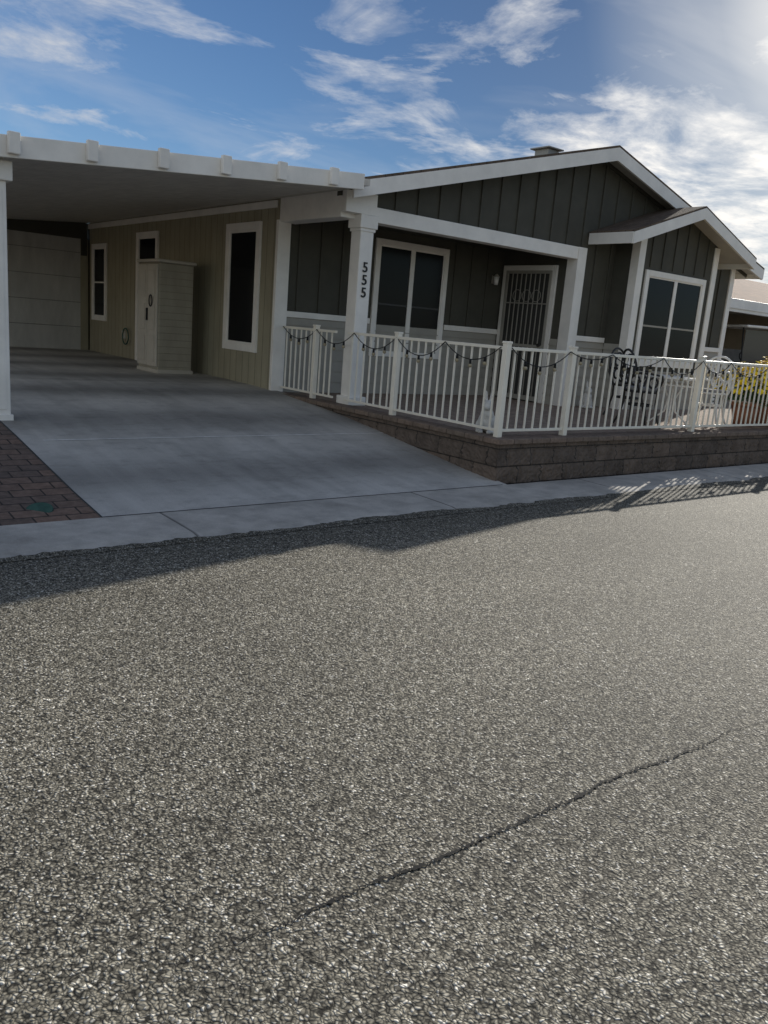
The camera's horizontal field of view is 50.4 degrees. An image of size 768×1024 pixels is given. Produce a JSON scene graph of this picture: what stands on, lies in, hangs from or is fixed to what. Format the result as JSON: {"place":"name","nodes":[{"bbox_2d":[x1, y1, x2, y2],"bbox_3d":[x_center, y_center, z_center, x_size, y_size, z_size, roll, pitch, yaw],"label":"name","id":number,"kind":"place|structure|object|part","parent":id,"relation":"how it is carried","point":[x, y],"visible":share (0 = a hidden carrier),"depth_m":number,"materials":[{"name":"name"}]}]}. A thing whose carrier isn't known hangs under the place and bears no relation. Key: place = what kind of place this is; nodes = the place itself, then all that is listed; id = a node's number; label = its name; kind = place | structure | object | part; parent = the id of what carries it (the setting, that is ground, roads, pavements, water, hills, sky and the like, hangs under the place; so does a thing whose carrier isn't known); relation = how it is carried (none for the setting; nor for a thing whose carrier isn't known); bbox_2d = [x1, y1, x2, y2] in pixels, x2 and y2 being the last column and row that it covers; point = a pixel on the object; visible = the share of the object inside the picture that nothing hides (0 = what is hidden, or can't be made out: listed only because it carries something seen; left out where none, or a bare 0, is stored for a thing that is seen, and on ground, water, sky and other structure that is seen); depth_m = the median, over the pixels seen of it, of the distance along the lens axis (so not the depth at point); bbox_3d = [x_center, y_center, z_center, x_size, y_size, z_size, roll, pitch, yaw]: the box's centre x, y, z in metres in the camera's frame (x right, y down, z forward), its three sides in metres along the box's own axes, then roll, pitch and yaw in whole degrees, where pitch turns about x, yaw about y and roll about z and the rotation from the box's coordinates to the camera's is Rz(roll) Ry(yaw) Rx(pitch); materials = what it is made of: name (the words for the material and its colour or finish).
{"place":"outdoors","nodes":[
{"label":"outdoors","id":0,"kind":"place"},
{"bbox_2d":[0,422,100,525],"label":"paver parking strip","id":1,"kind":"object","parent":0,"point":[28,477],"visible":1,"depth_m":6.53,"materials":[{"name":"brick"}]},
{"bbox_2d":[26,502,53,512],"bbox_3d":[-2.592,-0.016,6.146,0.197,0.078,0.192,-6,16,-38],"label":"utility cover","id":2,"kind":"object","parent":1,"relation":"on","point":[43,507],"visible":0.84,"depth_m":6.16,"materials":[{"name":"green plastic"}]},
{"bbox_2d":[136,258,196,373],"bbox_3d":[-3.696,-3.284,13.767,0.695,1.825,0.900,-6,16,-38],"label":"storage cabinet","id":3,"kind":"object","parent":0,"point":[165,309],"visible":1,"depth_m":13.47,"materials":[{"name":"plastic"}]},
{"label":"door panels","id":4,"kind":"part","parent":3,"relation":"part of","materials":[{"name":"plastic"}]},
{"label":"cabinet doors","id":5,"kind":"part","parent":3,"relation":"part of","materials":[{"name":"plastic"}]},
{"bbox_2d":[90,198,280,389],"bbox_3d":[-4.065,-3.991,15.174,0.048,3.030,7.930,-6,16,-38],"label":"carport side siding","id":6,"kind":"object","parent":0,"point":[200,241],"visible":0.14,"depth_m":13.98,"materials":[{"name":"beige wood"}]},
{"bbox_2d":[88,200,277,228],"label":"carport wall top trim","id":7,"kind":"structure","parent":6,"relation":"attached to","point":[233,208],"depth_m":13.93,"materials":[{"name":"beige wood"}]},
{"bbox_2d":[0,346,506,517],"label":"driveway","id":8,"kind":"structure","parent":0,"point":[54,401],"depth_m":8.86,"materials":[{"name":"concrete"}]},
{"bbox_2d":[0,130,369,420],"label":"carport","id":9,"kind":"object","parent":8,"relation":"on","point":[56,196],"visible":0.99,"depth_m":11.22,"materials":[{"name":"metal"}]},
{"bbox_2d":[91,243,106,320],"bbox_3d":[-6.141,-4.955,17.618,0.062,1.600,0.850,-6,16,-38],"label":"casing","id":10,"kind":"object","parent":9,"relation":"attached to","point":[104,246],"visible":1,"depth_m":17.44,"materials":[{"name":"white paint"}]},
{"bbox_2d":[93,248,103,316],"bbox_3d":[-6.133,-4.956,17.624,0.042,1.420,0.670,-6,16,-38],"label":"sash","id":11,"kind":"object","parent":10,"relation":"attached to","point":[94,249],"visible":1,"depth_m":17.84,"materials":[{"name":"white paint"}]},
{"bbox_2d":[95,249,103,314],"bbox_3d":[-6.127,-4.956,17.629,0.026,1.416,0.666,-6,16,-38],"label":"screened glass","id":12,"kind":"object","parent":10,"relation":"attached to","point":[99,277],"visible":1,"depth_m":17.62,"materials":[{"name":"black glass"}]},
{"bbox_2d":[122,328,128,344],"bbox_3d":[-5.256,-3.571,16.594,0.024,0.342,0.342,-6,16,-38],"label":"garden hose","id":13,"kind":"object","parent":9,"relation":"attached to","point":[128,335],"visible":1,"depth_m":16.55,"materials":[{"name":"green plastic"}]},
{"bbox_2d":[135,231,158,359],"bbox_3d":[-4.575,-4.125,15.744,0.062,2.440,1.020,-6,16,-38],"label":"casing","id":14,"kind":"object","parent":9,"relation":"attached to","point":[155,234],"visible":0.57,"depth_m":15.88,"materials":[{"name":"white paint"}]},
{"bbox_2d":[137,237,154,338],"bbox_3d":[-4.567,-4.126,15.750,0.042,2.240,0.820,-6,16,-38],"label":"sash","id":15,"kind":"object","parent":14,"relation":"attached to","point":[139,258],"visible":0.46,"depth_m":15.84,"materials":[{"name":"white paint"}]},
{"bbox_2d":[140,238,154,258],"bbox_3d":[-4.561,-4.127,15.755,0.026,2.236,0.816,-6,16,-38],"label":"screened glass","id":16,"kind":"object","parent":14,"relation":"attached to","point":[147,248],"visible":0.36,"depth_m":15.55,"materials":[{"name":"black glass"}]},
{"bbox_2d":[0,476,767,1023],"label":"road","id":17,"kind":"structure","parent":0,"point":[212,742],"depth_m":3.03,"materials":[{"name":"grey asphalt"}]},
{"bbox_2d":[179,723,756,961],"bbox_3d":[0.608,1.036,2.888,2.809,0.001,0.059,-5,16,-36],"label":"road crack","id":18,"kind":"object","parent":17,"relation":"on","point":[331,901],"visible":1,"depth_m":2.62,"materials":[{"name":"black asphalt"}]},
{"bbox_2d":[0,463,767,557],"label":"concrete curb","id":19,"kind":"structure","parent":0,"point":[34,538],"depth_m":6.88,"materials":[{"name":"concrete"}]},
{"bbox_2d":[0,0,767,283],"label":"sky","id":20,"kind":"structure","parent":0,"point":[367,87],"materials":[{"name":"blue"}]},
{"bbox_2d":[284,392,767,484],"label":"patio terrace","id":21,"kind":"structure","parent":0,"point":[516,457],"depth_m":10.55,"materials":[{"name":"stone"}]},
{"bbox_2d":[269,220,290,391],"bbox_3d":[-1.565,-3.032,12.247,0.215,2.550,0.070,-6,16,-38],"label":"house corner board","id":22,"kind":"object","parent":21,"relation":"on","point":[280,292],"visible":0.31,"depth_m":12.20,"materials":[{"name":"white paint"}]},
{"bbox_2d":[336,214,378,405],"bbox_3d":[-0.372,-2.748,11.241,0.300,2.530,0.300,-6,16,-38],"label":"porch post","id":23,"kind":"object","parent":21,"relation":"on","point":[363,228],"visible":0.95,"depth_m":11.12,"materials":[{"name":"white wood"}]},
{"bbox_2d":[280,190,354,223],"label":"porch side beam","id":24,"kind":"structure","parent":23,"relation":"on","point":[314,208],"depth_m":11.26,"materials":[{"name":"white wood"}]},
{"bbox_2d":[340,189,377,215],"bbox_3d":[-0.328,-4.085,10.801,0.510,0.270,0.135,-6,16,-38],"label":"porch beam return","id":25,"kind":"object","parent":23,"relation":"on","point":[366,205],"visible":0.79,"depth_m":10.73,"materials":[{"name":"white wood"}]},
{"bbox_2d":[475,391,494,433],"bbox_3d":[1.199,-1.157,9.437,0.257,0.486,0.362,7,13,12],"label":"rabbit statue","id":26,"kind":"object","parent":21,"relation":"on","point":[487,407],"visible":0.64,"depth_m":9.35,"materials":[{"name":"white stone"}]},
{"bbox_2d":[280,324,767,436],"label":"patio fence","id":27,"kind":"object","parent":21,"relation":"on","point":[498,429],"visible":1,"depth_m":10.31,"materials":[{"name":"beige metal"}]},
{"bbox_2d":[283,326,767,383],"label":"string lights","id":28,"kind":"object","parent":27,"relation":"attached to","point":[540,368],"visible":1,"depth_m":10.33,"materials":[{"name":"black rubber"}]},
{"bbox_2d":[337,163,730,405],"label":"front wall","id":29,"kind":"structure","parent":21,"relation":"on","point":[408,201],"depth_m":13.44,"materials":[{"name":"grey"}]},
{"bbox_2d":[443,325,496,333],"bbox_3d":[1.572,-3.296,14.760,1.340,0.088,0.038,-6,16,-38],"label":"porch back belt","id":30,"kind":"object","parent":29,"relation":"attached to","point":[469,329],"visible":1,"depth_m":14.71,"materials":[{"name":"white paint"}]},
{"bbox_2d":[497,274,549,396],"bbox_3d":[2.509,-3.173,14.694,0.016,2.250,1.070,-6,16,-38],"label":"door leaf","id":31,"kind":"object","parent":29,"relation":"in","point":[527,321],"visible":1,"depth_m":14.64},
{"bbox_2d":[490,265,558,403],"bbox_3d":[2.475,-3.204,14.658,0.110,2.360,1.250,-6,16,-38],"label":"security door","id":32,"kind":"structure","parent":29,"relation":"attached to","point":[554,268],"depth_m":14.34,"materials":[{"name":"white dark painted metal"}]},
{"bbox_2d":[494,270,552,401],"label":"door bars","id":33,"kind":"object","parent":32,"relation":"attached to","point":[527,345],"depth_m":14.63,"materials":[{"name":"black metal"}]},
{"bbox_2d":[513,289,540,301],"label":"door scrolls","id":34,"kind":"object","parent":33,"relation":"attached to","point":[530,295],"depth_m":14.46,"materials":[{"name":"black metal"}]},
{"bbox_2d":[541,339,557,404],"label":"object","id":35,"kind":"object","parent":29,"relation":"attached to","point":[552,344],"depth_m":14.25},
{"bbox_2d":[394,164,722,346],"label":"gable battens","id":36,"kind":"object","parent":29,"relation":"attached to","point":[535,217],"visible":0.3,"depth_m":13.35,"materials":[{"name":"grey wood"}]},
{"bbox_2d":[570,341,602,405],"bbox_3d":[3.550,-2.453,14.524,0.890,1.130,0.034,-6,16,-38],"label":"front lap siding","id":37,"kind":"object","parent":29,"relation":"attached to","point":[593,347],"visible":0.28,"depth_m":14.53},
{"bbox_2d":[576,336,604,342],"bbox_3d":[3.594,-3.043,14.371,0.880,0.088,0.038,-6,16,-38],"label":"front belt","id":38,"kind":"object","parent":29,"relation":"attached to","point":[590,339],"visible":0.79,"depth_m":14.38,"materials":[{"name":"white paint"}]},
{"bbox_2d":[698,351,716,406],"bbox_3d":[6.430,-2.736,16.806,1.480,1.130,0.034,-6,16,-38],"label":"front lap siding","id":39,"kind":"object","parent":29,"relation":"attached to","point":[709,355],"visible":0.16,"depth_m":17.04,"materials":[{"name":"grey wood"}]},
{"bbox_2d":[704,347,721,352],"bbox_3d":[6.462,-3.325,16.643,1.580,0.088,0.038,-6,16,-38],"label":"front belt","id":40,"kind":"object","parent":29,"relation":"attached to","point":[710,349],"visible":0.45,"depth_m":16.89,"materials":[{"name":"white paint"}]},
{"bbox_2d":[709,269,735,403],"bbox_3d":[7.024,-3.639,17.098,0.150,2.950,0.150,-6,16,-38],"label":"corner board","id":41,"kind":"object","parent":29,"relation":"attached to","point":[726,308],"visible":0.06,"depth_m":16.93,"materials":[{"name":"white paint"}]},
{"bbox_2d":[550,247,587,405],"bbox_3d":[3.162,-3.153,14.016,0.218,2.653,0.230,-6,16,-38],"label":"porch end post","id":42,"kind":"object","parent":21,"relation":"on","point":[571,300],"visible":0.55,"depth_m":13.88,"materials":[{"name":"white wood"}]},
{"bbox_2d":[377,207,578,258],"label":"porch beam","id":43,"kind":"structure","parent":42,"relation":"on","point":[418,224],"depth_m":12.09,"materials":[{"name":"white wood"}]},
{"bbox_2d":[578,381,592,408],"bbox_3d":[3.544,-2.048,14.260,0.244,0.463,0.345,4,13,-5],"label":"rabbit statue","id":44,"kind":"object","parent":21,"relation":"on","point":[584,400],"visible":0.72,"depth_m":14.17,"materials":[{"name":"white stone"}]},
{"bbox_2d":[602,347,648,414],"bbox_3d":[3.870,-2.046,12.948,0.637,1.076,0.559,-8,18,-43],"label":"patio chair","id":45,"kind":"object","parent":21,"relation":"on","point":[615,377],"visible":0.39,"depth_m":12.95,"materials":[{"name":"metal"}]},
{"bbox_2d":[613,348,663,428],"bbox_3d":[3.633,-1.753,11.568,0.559,1.076,0.637,3,13,-9],"label":"patio chair","id":46,"kind":"object","parent":21,"relation":"on","point":[628,370],"visible":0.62,"depth_m":11.46,"materials":[{"name":"metal"}]},
{"bbox_2d":[588,206,756,409],"bbox_3d":[5.168,-3.569,14.920,3.950,3.780,0.923,-6,16,-38],"label":"window bay","id":47,"kind":"object","parent":21,"relation":"on","point":[668,263],"depth_m":14.63,"materials":[{"name":"grey wood"}]},
{"bbox_2d":[633,269,706,368],"bbox_3d":[5.229,-3.479,14.933,1.920,1.650,0.062,-6,16,-38],"label":"window","id":48,"kind":"structure","parent":47,"relation":"in","point":[671,305],"depth_m":14.89,"materials":[{"name":"white paint"}]},
{"bbox_2d":[649,374,695,425],"bbox_3d":[4.316,-1.673,12.273,0.746,0.724,0.746,-6,16,-38],"label":"bistro table","id":49,"kind":"object","parent":21,"relation":"on","point":[672,392],"visible":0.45,"depth_m":12.22,"materials":[{"name":"white metal"}]},
{"bbox_2d":[685,356,735,424],"bbox_3d":[5.105,-1.896,12.729,0.637,1.076,0.559,14,16,35],"label":"patio chair","id":50,"kind":"object","parent":21,"relation":"on","point":[721,383],"visible":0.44,"depth_m":12.75,"materials":[{"name":"white metal"}]},
{"bbox_2d":[709,361,767,426],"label":"flower pot","id":51,"kind":"object","parent":21,"relation":"on","point":[746,403],"visible":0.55,"depth_m":13.04,"materials":[{"name":"ceramic"}]},
{"bbox_2d":[727,356,767,423],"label":"flower pot","id":52,"kind":"object","parent":21,"relation":"on","point":[763,408],"visible":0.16,"depth_m":13.52,"materials":[{"name":"ceramic"}]},
{"bbox_2d":[714,387,761,406],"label":"gravel yard","id":53,"kind":"structure","parent":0,"point":[727,403],"depth_m":20.00,"materials":[{"name":"beige gravel"}]},
{"bbox_2d":[717,314,767,386],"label":"house body","id":54,"kind":"structure","parent":53,"relation":"on","point":[733,339],"depth_m":26.46,"materials":[{"name":"beige paint"}]},
{"bbox_2d":[717,324,767,394],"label":"golf cart","id":55,"kind":"object","parent":53,"relation":"on","point":[754,347],"visible":0.4,"depth_m":22.10,"materials":[{"name":"paint"}]},
{"bbox_2d":[729,311,749,314],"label":"carport ceiling","id":56,"kind":"structure","parent":0,"point":[737,313],"depth_m":25.95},
{"bbox_2d":[729,308,767,316],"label":"carport beam","id":57,"kind":"structure","parent":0,"point":[748,312],"depth_m":21.56,"materials":[{"name":"white metal"}]},
{"bbox_3d":[6.700,-5.810,27.810,5.800,2.700,0.200,-6,16,-38],"label":"carport","id":58,"kind":"object","parent":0,"visible":0},
{"bbox_2d":[730,298,767,312],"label":"fascia","id":59,"kind":"structure","parent":58,"relation":"attached to","point":[748,305],"depth_m":21.41,"materials":[{"name":"white paint"}]},
{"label":"gravel yard","id":60,"kind":"structure","parent":0,"visible":0},
{"bbox_2d":[87,221,504,394],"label":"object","id":61,"kind":"object","parent":60,"relation":"on","point":[310,265],"visible":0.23,"depth_m":13.13,"materials":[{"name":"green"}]},
{"bbox_2d":[222,221,262,352],"bbox_3d":[-2.244,-3.538,12.874,0.062,1.950,1.090,-6,16,-38],"label":"casing","id":62,"kind":"object","parent":61,"relation":"attached to","point":[246,226],"visible":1,"depth_m":12.67,"materials":[{"name":"white paint"}]},
{"bbox_2d":[226,230,255,343],"bbox_3d":[-2.236,-3.538,12.881,0.042,1.710,0.850,-6,16,-38],"label":"sash","id":63,"kind":"object","parent":62,"relation":"attached to","point":[229,285],"visible":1,"depth_m":13.10,"materials":[{"name":"white paint"}]},
{"bbox_2d":[228,232,255,342],"bbox_3d":[-2.230,-3.539,12.886,0.026,1.706,0.846,-6,16,-38],"label":"screened glass","id":64,"kind":"object","parent":62,"relation":"attached to","point":[243,247],"visible":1,"depth_m":12.88,"materials":[{"name":"black glass"}]},
{"bbox_2d":[283,317,495,394],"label":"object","id":65,"kind":"object","parent":61,"relation":"attached to","point":[422,333],"visible":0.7,"depth_m":13.89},
{"bbox_2d":[287,311,369,323],"bbox_3d":[-0.866,-3.056,12.828,1.600,0.088,0.038,-6,16,-38],"label":"porch back belt","id":66,"kind":"object","parent":65,"relation":"attached to","point":[315,316],"visible":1,"depth_m":12.68,"materials":[{"name":"white paint"}]},
{"bbox_2d":[295,222,490,327],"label":"porch back battens","id":67,"kind":"object","parent":61,"relation":"attached to","point":[342,270],"visible":0.8,"depth_m":12.82,"materials":[{"name":"green"}]},
{"bbox_2d":[368,238,449,358],"bbox_3d":[0.428,-3.546,13.758,1.590,1.860,0.062,-6,16,-38],"label":"casing","id":68,"kind":"object","parent":61,"relation":"attached to","point":[380,241],"visible":0.82,"depth_m":13.52,"materials":[{"name":"white paint"}]},
{"bbox_2d":[376,246,442,328],"bbox_3d":[0.417,-3.550,13.771,1.406,1.676,0.026,-6,16,-38],"label":"screened glass","id":69,"kind":"object","parent":68,"relation":"attached to","point":[394,275],"visible":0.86,"depth_m":13.69,"materials":[{"name":"black glass"}]},
{"bbox_2d":[378,302,438,310],"bbox_3d":[0.414,-3.467,13.786,1.340,0.032,0.037,-6,16,-38],"label":"meeting rail","id":70,"kind":"object","parent":69,"relation":"attached to","point":[406,306],"visible":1,"depth_m":13.72,"materials":[{"name":"brown metal"}]},
{"bbox_2d":[374,244,444,353],"bbox_3d":[0.422,-3.549,13.765,1.410,1.680,0.042,-6,16,-38],"label":"sash","id":71,"kind":"object","parent":68,"relation":"attached to","point":[410,290],"visible":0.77,"depth_m":13.74,"materials":[{"name":"white paint"}]},
{"bbox_2d":[86,161,752,273],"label":"soffit","id":72,"kind":"structure","parent":61,"relation":"attached to","point":[638,182],"depth_m":14.09,"materials":[{"name":"paint"}]},
{"bbox_2d":[337,162,746,277],"bbox_3d":[3.549,-5.207,13.707,10.480,1.436,0.024,-6,16,-38],"label":"frieze board","id":73,"kind":"object","parent":72,"relation":"attached to","point":[634,185],"visible":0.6,"depth_m":14.24,"materials":[{"name":"green"}]},
{"bbox_2d":[352,148,763,279],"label":"rake fascia","id":74,"kind":"structure","parent":72,"relation":"attached to","point":[620,156],"depth_m":12.01,"materials":[{"name":"white paint"}]},
{"bbox_2d":[365,145,764,269],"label":"roof shingles","id":75,"kind":"object","parent":72,"relation":"on","point":[492,162],"visible":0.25,"depth_m":11.97,"materials":[{"name":"grey"}]},
{"bbox_2d":[530,146,563,155],"bbox_3d":[2.732,-5.945,13.766,0.390,0.325,0.420,-6,16,-38],"label":"roof vent","id":76,"kind":"object","parent":75,"relation":"on","point":[542,150],"visible":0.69,"depth_m":13.63,"materials":[{"name":"metal"}]},
{"bbox_2d":[735,274,763,278],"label":"eave fascia","id":77,"kind":"structure","parent":72,"relation":"attached to","point":[741,276],"depth_m":17.09,"materials":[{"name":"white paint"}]},
{"bbox_2d":[491,274,498,284],"bbox_3d":[2.020,-4.208,14.776,0.119,0.190,0.154,-6,16,-38],"label":"wall lantern","id":78,"kind":"object","parent":61,"relation":"attached to","point":[495,279],"depth_m":14.74,"materials":[{"name":"grey metal"}]},
{"bbox_3d":[9.999,-7.894,29.112,13.090,1.300,11.000,-6,16,-38],"label":"gable end","id":79,"kind":"object","parent":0,"visible":0},
{"bbox_2d":[731,279,767,303],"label":"roof","id":80,"kind":"structure","parent":79,"relation":"on","point":[749,290],"depth_m":25.73,"materials":[{"name":"beige"}]}
]}

